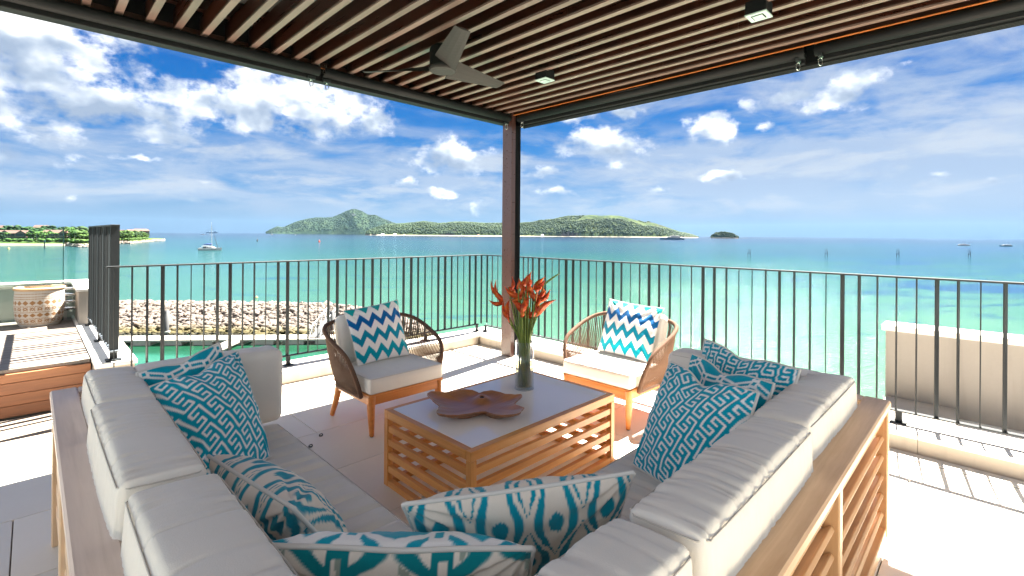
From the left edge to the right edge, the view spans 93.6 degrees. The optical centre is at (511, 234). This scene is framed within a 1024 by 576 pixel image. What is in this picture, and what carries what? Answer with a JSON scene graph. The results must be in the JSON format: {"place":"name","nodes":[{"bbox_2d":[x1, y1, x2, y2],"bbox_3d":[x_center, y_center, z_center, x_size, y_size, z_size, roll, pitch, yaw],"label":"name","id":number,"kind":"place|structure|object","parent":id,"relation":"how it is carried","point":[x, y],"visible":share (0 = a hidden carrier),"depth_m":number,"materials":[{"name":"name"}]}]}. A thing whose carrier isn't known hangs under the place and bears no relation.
{"place":"outdoors","nodes":[
{"label":"outdoors","id":0,"kind":"place"},
{"bbox_2d":[0,238,161,246],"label":"headland ground","id":1,"kind":"structure","parent":0,"point":[26,243],"depth_m":397.78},
{"bbox_2d":[4,225,20,229],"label":"broadleaf tree","id":2,"kind":"object","parent":1,"relation":"on","point":[11,227],"visible":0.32,"depth_m":483.69,"materials":[{"name":"green plant"}]},
{"bbox_2d":[0,230,32,240],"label":"villa","id":3,"kind":"object","parent":1,"relation":"on","point":[16,234],"visible":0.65,"depth_m":415.00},
{"bbox_2d":[27,230,37,238],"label":"broadleaf tree","id":4,"kind":"object","parent":1,"relation":"on","point":[30,235],"visible":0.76,"depth_m":412.04,"materials":[{"name":"green plant"}]},
{"bbox_2d":[35,231,47,237],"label":"broadleaf tree","id":5,"kind":"object","parent":1,"relation":"on","point":[41,236],"visible":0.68,"depth_m":413.55,"materials":[{"name":"green plant"}]},
{"bbox_2d":[43,225,57,229],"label":"broadleaf tree","id":6,"kind":"object","parent":1,"relation":"on","point":[52,227],"visible":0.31,"depth_m":479.45,"materials":[{"name":"green plant"}]},
{"bbox_2d":[42,230,70,238],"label":"villa","id":7,"kind":"object","parent":1,"relation":"on","point":[57,235],"visible":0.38,"depth_m":424.57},
{"bbox_2d":[0,237,148,242],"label":"shore bushes","id":8,"kind":"object","parent":1,"relation":"on","point":[73,240],"visible":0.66,"depth_m":402.86,"materials":[{"name":"green plant"}]},
{"bbox_2d":[65,226,84,229],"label":"broadleaf tree","id":9,"kind":"object","parent":1,"relation":"on","point":[79,227],"visible":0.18,"depth_m":440.63,"materials":[{"name":"green plant"}]},
{"bbox_2d":[71,231,86,238],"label":"broadleaf tree","id":10,"kind":"object","parent":1,"relation":"on","point":[78,233],"visible":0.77,"depth_m":393.10,"materials":[{"name":"green plant"}]},
{"bbox_2d":[65,238,164,246],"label":"shore rocks","id":11,"kind":"object","parent":1,"relation":"on","point":[86,245],"visible":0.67,"depth_m":482.46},
{"bbox_2d":[138,229,148,233],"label":"villa","id":12,"kind":"object","parent":1,"relation":"on","point":[146,231],"visible":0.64,"depth_m":600.53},
{"bbox_2d":[266,209,395,233],"bbox_3d":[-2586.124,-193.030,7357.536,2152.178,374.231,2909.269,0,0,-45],"label":"island terrain","id":13,"kind":"structure","parent":0,"point":[345,230],"depth_m":6617.44,"materials":[{"name":"green plant"}]},
{"bbox_2d":[0,232,1023,398],"bbox_3d":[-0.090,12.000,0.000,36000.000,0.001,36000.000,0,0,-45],"label":"sea","id":14,"kind":"structure","parent":0,"point":[990,259],"depth_m":132.21,"materials":[{"name":"liquid"}]},
{"bbox_2d":[164,310,169,335],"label":"mooring pile","id":15,"kind":"object","parent":14,"relation":"in","point":[166,331],"visible":0.73,"depth_m":54.80,"materials":[{"name":"white"}]},
{"bbox_2d":[198,222,221,249],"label":"catamaran","id":16,"kind":"object","parent":14,"relation":"on","point":[210,247],"visible":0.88,"depth_m":320.50,"materials":[{"name":"white plastic"}]},
{"bbox_2d":[119,334,334,345],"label":"floating dock","id":17,"kind":"object","parent":14,"relation":"on","point":[185,339],"visible":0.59,"depth_m":51.59,"materials":[{"name":"white concrete"}]},
{"bbox_2d":[309,308,335,337],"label":"gangway","id":18,"kind":"object","parent":17,"relation":"on","point":[320,326],"visible":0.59,"depth_m":53.90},
{"bbox_2d":[221,340,239,350],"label":"finger pier","id":19,"kind":"structure","parent":14,"relation":"on","point":[224,345],"depth_m":49.69,"materials":[{"name":"white"}]},
{"bbox_2d":[119,299,431,339],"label":"breakwater","id":20,"kind":"object","parent":14,"relation":"in","point":[139,317],"visible":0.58,"depth_m":60.60,"materials":[{"name":"beige stone"}]},
{"bbox_2d":[330,311,334,333],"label":"mooring pile","id":21,"kind":"object","parent":14,"relation":"in","point":[332,315],"visible":0.52,"depth_m":55.80,"materials":[{"name":"white"}]},
{"bbox_2d":[659,236,684,239],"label":"motor yacht","id":22,"kind":"object","parent":14,"relation":"on","point":[673,238],"visible":1,"depth_m":1536.18,"materials":[{"name":"white"}]},
{"bbox_2d":[0,344,1023,575],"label":"terrace floor","id":23,"kind":"structure","parent":0,"point":[943,522],"depth_m":2.72,"materials":[{"name":"beige tile"}]},
{"bbox_2d":[0,317,90,420],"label":"timber deck","id":24,"kind":"structure","parent":23,"relation":"on","point":[38,364],"depth_m":3.85,"materials":[{"name":"brown wood"}]},
{"bbox_2d":[0,227,75,325],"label":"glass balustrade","id":25,"kind":"object","parent":24,"relation":"on","point":[67,294],"visible":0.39,"depth_m":5.63,"materials":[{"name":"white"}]},
{"bbox_2d":[12,285,65,326],"bbox_3d":[-5.260,0.788,5.353,0.428,0.422,0.428,0,0,-45],"label":"woven basket","id":26,"kind":"object","parent":24,"relation":"on","point":[37,305],"visible":1,"depth_m":5.21,"materials":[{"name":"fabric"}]},
{"bbox_2d":[0,279,87,322],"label":"parapet wall","id":27,"kind":"structure","parent":24,"relation":"attached to","point":[6,302],"depth_m":5.54,"materials":[{"name":"grey paint"}]},
{"bbox_2d":[71,315,137,369],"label":"deck kerb","id":28,"kind":"structure","parent":23,"relation":"on","point":[98,353],"depth_m":4.17,"materials":[{"name":"white concrete"}]},
{"bbox_2d":[72,283,87,324],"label":"parapet pier","id":29,"kind":"structure","parent":28,"relation":"on","point":[81,304],"depth_m":5.35,"materials":[{"name":"paint"}]},
{"bbox_2d":[85,224,121,361],"bbox_3d":[-3.907,0.458,4.568,0.100,1.088,2.180,0,0,-45],"label":"tall railing","id":30,"kind":"object","parent":28,"relation":"on","point":[104,247],"visible":0.98,"depth_m":4.09,"materials":[{"name":"grey metal"}]},
{"bbox_2d":[50,345,412,575],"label":"sofa","id":31,"kind":"object","parent":23,"relation":"on","point":[136,490],"visible":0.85,"depth_m":1.27,"materials":[{"name":"white fabric"}]},
{"bbox_2d":[136,342,223,385],"bbox_3d":[-1.420,0.735,2.173,0.163,0.438,0.440,0,0,30],"label":"scatter pillow","id":32,"kind":"object","parent":31,"relation":"on","point":[198,362],"visible":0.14,"depth_m":2.13,"materials":[{"name":"fabric"}]},
{"bbox_2d":[148,350,271,474],"bbox_3d":[-1.210,0.757,1.980,0.380,0.411,0.571,0,0,15],"label":"scatter pillow","id":33,"kind":"object","parent":31,"relation":"on","point":[212,408],"visible":0.75,"depth_m":1.93,"materials":[{"name":"fabric"}]},
{"bbox_2d":[207,454,347,540],"bbox_3d":[-0.672,0.815,1.412,0.276,0.319,0.548,0,0,-45],"label":"scatter pillow","id":34,"kind":"object","parent":31,"relation":"on","point":[278,502],"visible":0.49,"depth_m":1.28,"materials":[{"name":"fabric"}]},
{"bbox_2d":[270,531,535,575],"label":"scatter pillow","id":35,"kind":"object","parent":31,"relation":"on","point":[397,553],"visible":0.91,"depth_m":1.00,"materials":[{"name":"fabric"}]},
{"bbox_2d":[282,331,478,384],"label":"terrace kerb","id":36,"kind":"structure","parent":23,"relation":"on","point":[308,368],"depth_m":4.76,"materials":[{"name":"white concrete"}]},
{"bbox_2d":[106,254,487,367],"bbox_3d":[-1.713,0.754,5.052,3.920,1.005,0.090,0,0,-45],"label":"railing","id":37,"kind":"object","parent":36,"relation":"on","point":[287,355],"visible":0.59,"depth_m":4.68,"materials":[{"name":"black metal"}]},
{"bbox_2d":[322,312,443,436],"bbox_3d":[-0.989,1.010,3.732,0.862,0.766,0.690,0,0,-45],"label":"rope armchair","id":38,"kind":"object","parent":23,"relation":"on","point":[371,385],"visible":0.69,"depth_m":3.55,"materials":[{"name":"fabric"}]},
{"bbox_2d":[343,300,408,365],"bbox_3d":[-1.065,0.764,3.817,0.474,0.438,0.230,0,0,-45],"label":"scatter pillow","id":39,"kind":"object","parent":38,"relation":"on","point":[376,332],"visible":1,"depth_m":3.76,"materials":[{"name":"fabric"}]},
{"bbox_2d":[384,370,614,500],"bbox_3d":[-0.041,1.189,2.832,1.160,0.421,0.750,0,0,-45],"label":"coffee table","id":40,"kind":"object","parent":23,"relation":"on","point":[547,402],"visible":0.81,"depth_m":2.58,"materials":[{"name":"brown wood"}]},
{"bbox_2d":[427,389,523,418],"bbox_3d":[-0.209,0.946,2.671,0.547,0.063,0.438,0,0,-3],"label":"wooden tray","id":41,"kind":"object","parent":40,"relation":"on","point":[463,404],"visible":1,"depth_m":2.71,"materials":[{"name":"brown wood"}]},
{"bbox_2d":[515,340,533,390],"bbox_3d":[0.079,0.829,3.062,0.121,0.302,0.121,0,0,-45],"label":"glass vase","id":42,"kind":"object","parent":40,"relation":"on","point":[532,386],"visible":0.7,"depth_m":3.04,"materials":[{"name":"clear glass"}]},
{"bbox_2d":[489,281,517,337],"bbox_3d":[-0.026,0.618,3.051,0.247,0.676,0.044,0,0,-17],"label":"heliconia","id":43,"kind":"object","parent":42,"relation":"in","point":[498,296],"visible":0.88,"depth_m":3.03,"materials":[{"name":"orange plant"}]},
{"bbox_2d":[508,287,519,365],"bbox_3d":[0.025,0.645,3.052,0.108,0.626,0.038,0,0,-41],"label":"green stalk","id":44,"kind":"object","parent":42,"relation":"in","point":[518,332],"visible":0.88,"depth_m":3.05,"materials":[{"name":"green plant"}]},
{"bbox_2d":[509,277,519,337],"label":"heliconia","id":45,"kind":"object","parent":42,"relation":"in","point":[511,288],"visible":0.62,"depth_m":3.11,"materials":[{"name":"orange plant"}]},
{"bbox_2d":[504,283,526,386],"bbox_3d":[0.025,0.625,3.021,0.150,0.661,0.040,0,0,1],"label":"heliconia","id":46,"kind":"object","parent":42,"relation":"in","point":[513,294],"visible":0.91,"depth_m":3.02,"materials":[{"name":"plant"}]},
{"bbox_2d":[509,296,524,377],"bbox_3d":[0.039,0.670,3.039,0.116,0.575,0.030,0,0,-2],"label":"green stalk","id":47,"kind":"object","parent":42,"relation":"in","point":[518,335],"visible":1,"depth_m":3.04,"materials":[{"name":"green plant"}]},
{"bbox_2d":[518,292,521,344],"bbox_3d":[0.069,0.650,3.046,0.104,0.618,0.011,0,0,-45],"label":"green stalk","id":48,"kind":"object","parent":42,"relation":"in","point":[519,322],"visible":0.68,"depth_m":3.02,"materials":[{"name":"green plant"}]},
{"bbox_2d":[512,297,528,365],"bbox_3d":[0.071,0.669,3.007,0.155,0.576,0.046,0,0,-40],"label":"heliconia","id":49,"kind":"object","parent":42,"relation":"in","point":[521,308],"visible":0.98,"depth_m":2.99,"materials":[{"name":"plant"}]},
{"bbox_2d":[516,276,526,383],"bbox_3d":[0.061,0.607,3.097,0.069,0.698,0.046,0,0,-22],"label":"heliconia","id":50,"kind":"object","parent":42,"relation":"in","point":[523,281],"visible":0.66,"depth_m":3.08,"materials":[{"name":"plant"}]},
{"bbox_2d":[522,295,524,355],"bbox_3d":[0.078,0.660,3.050,0.011,0.596,0.064,0,0,23],"label":"green stalk","id":51,"kind":"object","parent":42,"relation":"in","point":[523,326],"visible":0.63,"depth_m":3.02,"materials":[{"name":"green plant"}]},
{"bbox_2d":[520,312,526,366],"bbox_3d":[0.075,0.700,3.039,0.015,0.518,0.112,0,0,35],"label":"green stalk","id":52,"kind":"object","parent":42,"relation":"in","point":[521,330],"visible":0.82,"depth_m":3.01,"materials":[{"name":"green plant"}]},
{"bbox_2d":[524,290,526,356],"bbox_3d":[0.098,0.653,3.054,0.014,0.611,0.087,0,0,25],"label":"green stalk","id":53,"kind":"object","parent":42,"relation":"in","point":[525,329],"visible":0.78,"depth_m":3.02,"materials":[{"name":"green plant"}]},
{"bbox_2d":[523,286,533,331],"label":"heliconia","id":54,"kind":"object","parent":42,"relation":"in","point":[529,307],"visible":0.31,"depth_m":3.06,"materials":[{"name":"green plant"}]},
{"bbox_2d":[526,271,531,385],"bbox_3d":[0.106,0.594,3.028,0.041,0.724,0.050,0,0,-7],"label":"heliconia","id":55,"kind":"object","parent":42,"relation":"in","point":[528,283],"visible":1,"depth_m":3.03,"materials":[{"name":"plant"}]},
{"bbox_2d":[521,294,536,384],"bbox_3d":[0.109,0.664,3.032,0.111,0.589,0.016,0,0,35],"label":"green stalk","id":56,"kind":"object","parent":42,"relation":"in","point":[530,331],"visible":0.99,"depth_m":3.02,"materials":[{"name":"green plant"}]},
{"bbox_2d":[526,308,535,344],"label":"heliconia","id":57,"kind":"object","parent":42,"relation":"in","point":[530,314],"visible":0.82,"depth_m":3.04,"materials":[{"name":"plant"}]},
{"bbox_2d":[502,273,559,376],"bbox_3d":[0.118,0.599,3.061,0.373,0.716,0.067,0,0,-4],"label":"heliconia","id":58,"kind":"object","parent":42,"relation":"in","point":[505,310],"depth_m":3.03,"materials":[{"name":"green plant"}]},
{"bbox_2d":[529,313,536,350],"bbox_3d":[0.136,0.676,3.070,0.085,0.564,0.018,0,0,2],"label":"green stalk","id":59,"kind":"object","parent":42,"relation":"in","point":[532,331],"visible":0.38,"depth_m":3.06,"materials":[{"name":"green plant"}]},
{"bbox_2d":[517,290,549,384],"bbox_3d":[0.139,0.652,3.055,0.206,0.611,0.024,0,0,-1],"label":"heliconia","id":60,"kind":"object","parent":42,"relation":"in","point":[544,297],"visible":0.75,"depth_m":3.05,"materials":[{"name":"plant"}]},
{"bbox_2d":[529,290,537,343],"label":"heliconia","id":61,"kind":"object","parent":42,"relation":"in","point":[532,294],"visible":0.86,"depth_m":3.02,"materials":[{"name":"orange plant"}]},
{"bbox_2d":[533,277,544,306],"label":"heliconia","id":62,"kind":"object","parent":42,"relation":"in","point":[539,283],"visible":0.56,"depth_m":3.11,"materials":[{"name":"orange plant"}]},
{"bbox_2d":[528,299,554,385],"bbox_3d":[0.185,0.681,3.013,0.180,0.552,0.046,0,0,14],"label":"heliconia","id":63,"kind":"object","parent":42,"relation":"in","point":[541,308],"visible":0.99,"depth_m":3.01,"materials":[{"name":"plant"}]},
{"bbox_2d":[537,285,546,296],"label":"heliconia","id":64,"kind":"object","parent":42,"relation":"in","point":[543,292],"visible":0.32,"depth_m":3.09,"materials":[{"name":"orange plant"}]},
{"bbox_2d":[0,0,1023,356],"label":"pergola","id":65,"kind":"object","parent":23,"relation":"on","point":[588,48],"visible":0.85,"depth_m":3.39,"materials":[{"name":"black metal"}]},
{"bbox_2d":[0,0,320,80],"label":"roller blind","id":66,"kind":"object","parent":65,"relation":"attached to","point":[87,17],"visible":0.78,"depth_m":3.16,"materials":[{"name":"black metal"}]},
{"bbox_2d":[307,75,314,86],"bbox_3d":[-1.628,-1.242,3.900,0.035,0.087,0.059,0,0,33],"label":"carabiner hook","id":67,"kind":"object","parent":66,"relation":"attached to","point":[312,78],"visible":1,"depth_m":3.89,"materials":[{"name":"metal"}]},
{"bbox_2d":[322,64,511,124],"bbox_3d":[-0.801,-1.331,4.729,2.140,0.130,0.115,0,0,-45],"label":"roller blind","id":68,"kind":"object","parent":65,"relation":"attached to","point":[357,83],"visible":0.87,"depth_m":4.53,"materials":[{"name":"black metal"}]},
{"bbox_2d":[323,79,330,89],"bbox_3d":[-1.536,-1.241,3.992,0.035,0.087,0.059,0,0,33],"label":"carabiner hook","id":69,"kind":"object","parent":68,"relation":"attached to","point":[326,81],"visible":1,"depth_m":3.99,"materials":[{"name":"metal"}]},
{"bbox_2d":[363,25,503,87],"bbox_3d":[-0.397,-1.351,3.618,0.993,0.344,1.194,0,0,-45],"label":"ceiling fan","id":70,"kind":"object","parent":65,"relation":"hanging from","point":[445,55],"visible":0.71,"depth_m":3.44},
{"bbox_2d":[535,70,554,83],"bbox_3d":[0.279,-1.344,4.073,0.120,0.088,0.120,0,0,-45],"label":"spotlight","id":71,"kind":"object","parent":65,"relation":"attached to","point":[544,76],"visible":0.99,"depth_m":4.04,"materials":[{"name":"black metal"}]},
{"bbox_2d":[516,46,806,124],"bbox_3d":[1.106,-1.317,4.494,0.115,0.130,2.875,0,0,-45],"label":"roller blind","id":72,"kind":"object","parent":65,"relation":"attached to","point":[764,65],"visible":0.92,"depth_m":4.14,"materials":[{"name":"black metal"}]},
{"bbox_2d":[795,57,800,70],"bbox_3d":[2.078,-1.234,3.490,0.035,0.087,0.059,0,0,33],"label":"carabiner hook","id":73,"kind":"object","parent":72,"relation":"attached to","point":[797,60],"visible":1,"depth_m":3.48,"materials":[{"name":"metal"}]},
{"bbox_2d":[745,0,772,22],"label":"spotlight","id":74,"kind":"object","parent":65,"relation":"attached to","point":[757,10],"visible":1,"depth_m":2.83,"materials":[{"name":"black metal"}]},
{"bbox_2d":[814,0,1023,61],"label":"roller blind","id":75,"kind":"object","parent":65,"relation":"attached to","point":[993,13],"visible":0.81,"depth_m":2.99,"materials":[{"name":"black metal"}]},
{"bbox_2d":[818,52,823,65],"bbox_3d":[2.177,-1.233,3.391,0.035,0.087,0.059,0,0,33],"label":"carabiner hook","id":76,"kind":"object","parent":75,"relation":"attached to","point":[820,55],"visible":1,"depth_m":3.38,"materials":[{"name":"metal"}]},
{"bbox_2d":[563,311,678,429],"bbox_3d":[0.864,1.024,3.884,0.862,0.766,0.690,0,0,45],"label":"rope armchair","id":77,"kind":"object","parent":23,"relation":"on","point":[628,379],"visible":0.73,"depth_m":3.68,"materials":[{"name":"fabric"}]},
{"bbox_2d":[598,299,663,362],"bbox_3d":[0.970,0.781,3.989,0.244,0.432,0.525,0,0,-45],"label":"scatter pillow","id":78,"kind":"object","parent":77,"relation":"on","point":[630,330],"visible":1,"depth_m":3.94,"materials":[{"name":"fabric"}]},
{"bbox_2d":[534,348,890,575],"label":"sofa","id":79,"kind":"object","parent":23,"relation":"on","point":[792,479],"visible":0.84,"depth_m":1.28,"materials":[{"name":"white fabric"}]},
{"bbox_2d":[401,470,635,575],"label":"scatter pillow","id":80,"kind":"object","parent":79,"relation":"on","point":[549,518],"visible":0.61,"depth_m":1.16,"materials":[{"name":"fabric"}]},
{"bbox_2d":[631,361,759,482],"bbox_3d":[0.703,0.770,1.870,0.269,0.410,0.532,0,0,-23],"label":"scatter pillow","id":81,"kind":"object","parent":79,"relation":"on","point":[691,417],"visible":0.7,"depth_m":1.83,"materials":[{"name":"fabric"}]},
{"bbox_2d":[687,352,775,412],"bbox_3d":[0.861,0.769,2.031,0.192,0.405,0.541,0,0,-18],"label":"scatter pillow","id":82,"kind":"object","parent":79,"relation":"on","point":[705,372],"visible":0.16,"depth_m":2.03,"materials":[{"name":"fabric"}]},
{"bbox_2d":[701,339,800,397],"bbox_3d":[1.014,0.755,2.186,0.201,0.435,0.594,0,0,-18],"label":"scatter pillow","id":83,"kind":"object","parent":79,"relation":"on","point":[723,359],"visible":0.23,"depth_m":2.14,"materials":[{"name":"fabric"}]},
{"bbox_2d":[462,327,1023,480],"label":"terrace kerb","id":84,"kind":"structure","parent":23,"relation":"on","point":[996,454],"depth_m":3.07,"materials":[{"name":"white concrete"}]},
{"bbox_2d":[481,254,1023,437],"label":"railing","id":85,"kind":"object","parent":84,"relation":"on","point":[897,419],"visible":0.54,"depth_m":3.59,"materials":[{"name":"black metal"}]},
{"bbox_2d":[489,348,1023,489],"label":"drain grate","id":86,"kind":"object","parent":23,"relation":"on","point":[1007,481],"visible":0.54,"depth_m":2.95,"materials":[{"name":"white concrete"}]},
{"bbox_2d":[0,11,1023,238],"label":"sky","id":87,"kind":"structure","parent":0,"point":[927,141],"materials":[{"name":"blue"}]},
{"bbox_2d":[365,215,698,237],"bbox_3d":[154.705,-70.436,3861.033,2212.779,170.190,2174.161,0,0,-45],"label":"island terrain","id":88,"kind":"structure","parent":0,"point":[595,233],"depth_m":3432.47,"materials":[{"name":"green plant"}]},
{"bbox_2d":[710,231,738,237],"bbox_3d":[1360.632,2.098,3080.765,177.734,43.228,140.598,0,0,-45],"label":"island terrain","id":89,"kind":"structure","parent":0,"point":[720,236],"depth_m":3054.99,"materials":[{"name":"green plant"}]},
{"bbox_2d":[881,321,1023,431],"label":"side wall","id":90,"kind":"structure","parent":0,"point":[991,372],"depth_m":3.55,"materials":[{"name":"paint"}]},
{"bbox_2d":[884,396,1023,439],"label":"side ledge","id":91,"kind":"object","parent":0,"point":[928,409],"visible":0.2,"depth_m":3.51,"materials":[{"name":"white concrete"}]}
]}

